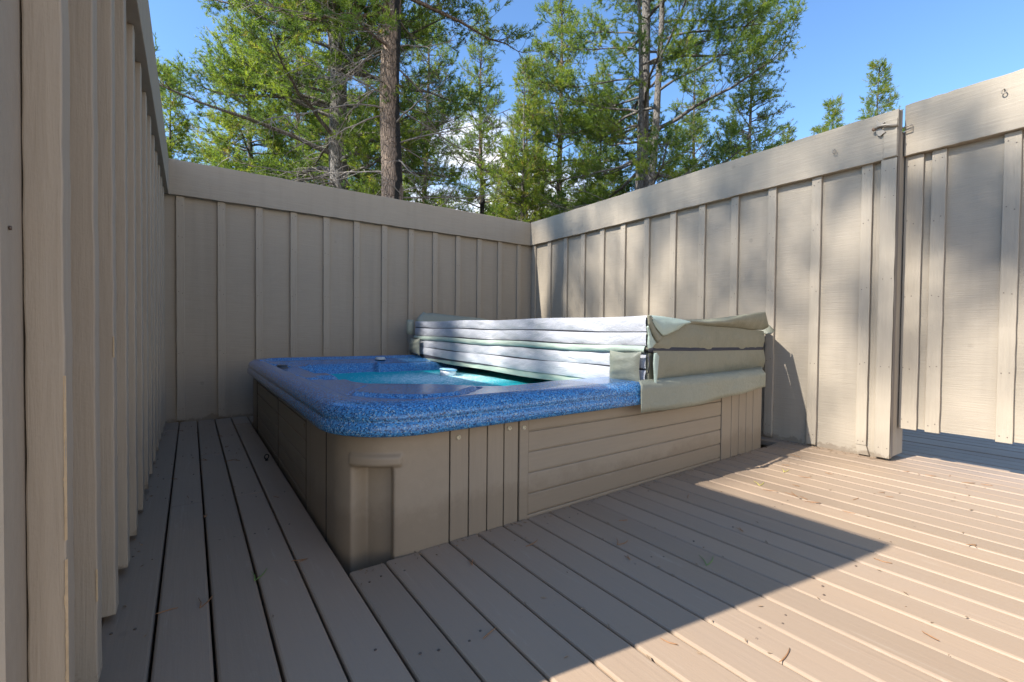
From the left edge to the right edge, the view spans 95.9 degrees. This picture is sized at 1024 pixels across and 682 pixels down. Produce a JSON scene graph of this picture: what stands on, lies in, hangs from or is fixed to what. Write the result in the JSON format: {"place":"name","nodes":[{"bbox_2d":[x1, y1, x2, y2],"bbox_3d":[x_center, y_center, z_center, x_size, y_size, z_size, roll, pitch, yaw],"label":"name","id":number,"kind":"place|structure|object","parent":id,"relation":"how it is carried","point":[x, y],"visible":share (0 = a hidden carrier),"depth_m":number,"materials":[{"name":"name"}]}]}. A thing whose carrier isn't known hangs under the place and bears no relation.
{"place":"outdoors","nodes":[
{"label":"outdoors","id":0,"kind":"place"},
{"bbox_2d":[149,476,214,681],"bbox_3d":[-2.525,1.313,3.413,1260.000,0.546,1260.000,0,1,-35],"label":"ground","id":1,"kind":"structure","parent":0,"point":[213,651],"depth_m":2.00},
{"bbox_2d":[0,0,168,681],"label":"fence","id":2,"kind":"object","parent":1,"relation":"on","point":[84,183],"visible":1,"depth_m":0.85,"materials":[{"name":"paint"}]},
{"bbox_2d":[159,62,210,165],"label":"pine tree","id":3,"kind":"object","parent":1,"relation":"on","point":[173,143],"visible":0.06,"depth_m":11.16,"materials":[{"name":"green plant"}]},
{"bbox_2d":[168,0,314,176],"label":"pine tree","id":4,"kind":"object","parent":1,"relation":"on","point":[224,141],"visible":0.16,"depth_m":14.15,"materials":[{"name":"green plant"}]},
{"bbox_2d":[240,9,352,186],"bbox_3d":[-8.921,-7.446,19.161,5.194,16.205,5.695,1,1,4],"label":"pine tree","id":5,"kind":"object","parent":1,"relation":"on","point":[314,129],"visible":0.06,"depth_m":18.66,"materials":[{"name":"green plant"}]},
{"bbox_2d":[281,23,369,192],"bbox_3d":[-10.284,-10.002,24.664,7.403,21.066,6.752,1,1,8],"label":"pine tree","id":6,"kind":"object","parent":1,"relation":"on","point":[322,47],"visible":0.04,"depth_m":24.32,"materials":[{"name":"green plant"}]},
{"bbox_2d":[153,0,499,208],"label":"pine tree","id":7,"kind":"object","parent":1,"relation":"on","point":[241,76],"visible":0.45,"depth_m":10.80,"materials":[{"name":"green plant"}]},
{"bbox_2d":[164,158,530,477],"bbox_3d":[-1.191,-0.145,4.344,3.430,2.413,0.070,0,1,-35],"label":"back fence","id":8,"kind":"object","parent":1,"relation":"on","point":[257,266],"visible":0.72,"depth_m":3.91,"materials":[{"name":"paint"}]},
{"bbox_2d":[326,22,415,201],"bbox_3d":[-6.805,-7.296,21.723,5.982,15.844,5.963,1,1,0],"label":"pine tree","id":9,"kind":"object","parent":1,"relation":"on","point":[370,84],"visible":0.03,"depth_m":21.18,"materials":[{"name":"green plant"}]},
{"bbox_2d":[231,0,554,209],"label":"pine tree","id":10,"kind":"object","parent":1,"relation":"on","point":[392,59],"visible":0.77,"depth_m":9.04,"materials":[{"name":"green plant"}]},
{"bbox_2d":[379,0,477,209],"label":"pine tree","id":11,"kind":"object","parent":1,"relation":"on","point":[424,191],"visible":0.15,"depth_m":18.27,"materials":[{"name":"green plant"}]},
{"bbox_2d":[433,4,530,218],"bbox_3d":[-1.274,-8.273,23.776,6.264,17.825,5.713,2,1,39],"label":"pine tree","id":12,"kind":"object","parent":1,"relation":"on","point":[482,166],"visible":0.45,"depth_m":23.15,"materials":[{"name":"green plant"}]},
{"bbox_2d":[475,53,555,218],"bbox_3d":[0.824,-8.335,27.889,6.730,17.824,6.708,0,1,-8],"label":"pine tree","id":13,"kind":"object","parent":1,"relation":"on","point":[512,138],"visible":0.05,"depth_m":27.33,"materials":[{"name":"green plant"}]},
{"bbox_2d":[481,54,568,222],"bbox_3d":[0.165,-4.867,17.085,4.670,11.327,3.651,1,1,32],"label":"pine tree","id":14,"kind":"object","parent":1,"relation":"on","point":[510,153],"visible":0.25,"depth_m":16.43,"materials":[{"name":"green plant"}]},
{"bbox_2d":[486,0,621,220],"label":"pine tree","id":15,"kind":"object","parent":1,"relation":"on","point":[550,50],"visible":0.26,"depth_m":17.19,"materials":[{"name":"green plant"}]},
{"bbox_2d":[549,56,634,207],"bbox_3d":[4.072,-6.193,21.543,5.235,13.863,5.218,0,1,-14],"label":"pine tree","id":16,"kind":"object","parent":1,"relation":"on","point":[613,183],"visible":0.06,"depth_m":21.13,"materials":[{"name":"green plant"}]},
{"bbox_2d":[518,0,808,219],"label":"pine tree","id":17,"kind":"object","parent":1,"relation":"on","point":[642,158],"visible":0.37,"depth_m":11.95,"materials":[{"name":"green plant"}]},
{"bbox_2d":[664,38,721,174],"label":"pine tree","id":18,"kind":"object","parent":1,"relation":"on","point":[705,121],"visible":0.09,"depth_m":18.22,"materials":[{"name":"green plant"}]},
{"bbox_2d":[531,109,905,458],"bbox_3d":[1.214,-0.113,3.993,0.219,2.413,3.393,0,1,-35],"label":"fence","id":19,"kind":"object","parent":1,"relation":"on","point":[799,242],"visible":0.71,"depth_m":3.03,"materials":[{"name":"paint"}]},
{"bbox_2d":[872,120,912,135],"bbox_3d":[2.105,-1.194,2.549,0.182,0.103,0.071,1,1,15],"label":"gate latch","id":20,"kind":"object","parent":19,"relation":"attached to","point":[879,130],"visible":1,"depth_m":2.57,"materials":[{"name":"metal"}]},
{"bbox_2d":[898,68,1023,443],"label":"gate","id":21,"kind":"structure","parent":19,"relation":"attached to","point":[962,347],"depth_m":2.40,"materials":[{"name":"paint"}]},
{"bbox_2d":[711,18,795,157],"bbox_3d":[7.497,-4.632,14.666,4.188,11.091,4.174,1,1,9],"label":"pine tree","id":22,"kind":"object","parent":1,"relation":"on","point":[766,93],"visible":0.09,"depth_m":14.35,"materials":[{"name":"green plant"}]},
{"bbox_2d":[777,124,797,143],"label":"pine tree","id":23,"kind":"object","parent":1,"relation":"on","point":[791,133],"visible":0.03,"depth_m":21.21,"materials":[{"name":"green plant"}]},
{"bbox_2d":[809,123,827,134],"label":"pine tree","id":24,"kind":"object","parent":1,"relation":"on","point":[817,128],"depth_m":24.78,"materials":[{"name":"green plant"}]},
{"bbox_2d":[814,95,849,133],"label":"pine tree","id":25,"kind":"object","parent":1,"relation":"on","point":[829,104],"visible":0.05,"depth_m":21.89,"materials":[{"name":"green plant"}]},
{"bbox_2d":[854,54,904,131],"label":"pine tree","id":26,"kind":"object","parent":1,"relation":"on","point":[873,66],"visible":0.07,"depth_m":18.57,"materials":[{"name":"green plant"}]},
{"bbox_2d":[213,660,216,681],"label":"deck joists","id":27,"kind":"object","parent":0,"point":[214,667],"depth_m":1.00,"materials":[{"name":"black wood"}]},
{"bbox_2d":[99,416,1023,681],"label":"deck","id":28,"kind":"structure","parent":27,"relation":"on","point":[860,622],"depth_m":1.29,"materials":[{"name":"paint"}]},
{"bbox_2d":[247,355,761,576],"bbox_3d":[-0.164,0.541,3.116,2.631,0.777,2.694,0,1,-35],"label":"hot tub","id":29,"kind":"object","parent":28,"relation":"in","point":[374,474],"visible":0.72,"depth_m":1.71,"materials":[{"name":"blue plastic"}]},
{"bbox_2d":[331,368,552,385],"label":"water","id":30,"kind":"structure","parent":29,"relation":"in","point":[473,376],"depth_m":3.18,"materials":[{"name":"teal liquid"}]},
{"bbox_2d":[439,368,456,375],"bbox_3d":[-0.469,0.233,3.398,0.130,0.072,0.131,0,1,-35],"label":"chlorine floater","id":31,"kind":"object","parent":30,"relation":"on","point":[447,371],"visible":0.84,"depth_m":3.35,"materials":[{"name":"white plastic"}]},
{"bbox_2d":[406,312,774,412],"bbox_3d":[0.393,0.021,3.516,1.473,0.528,2.687,0,1,-35],"label":"hot tub cover","id":32,"kind":"object","parent":29,"relation":"on","point":[667,363],"visible":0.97,"depth_m":2.51,"materials":[{"name":"white fabric"}]},
{"bbox_2d":[109,426,967,654],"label":"deck screw heads","id":33,"kind":"object","parent":28,"relation":"attached to","point":[375,649],"visible":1,"depth_m":1.31,"materials":[{"name":"grey metal"}]},
{"bbox_2d":[123,432,1008,681],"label":"deck debris","id":34,"kind":"object","parent":28,"relation":"on","point":[648,656],"visible":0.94,"depth_m":1.55,"materials":[{"name":"brown plant"}]},
{"bbox_2d":[148,0,1023,213],"label":"sky","id":35,"kind":"structure","parent":0,"point":[934,47],"materials":[{"name":"blue"}]}
]}

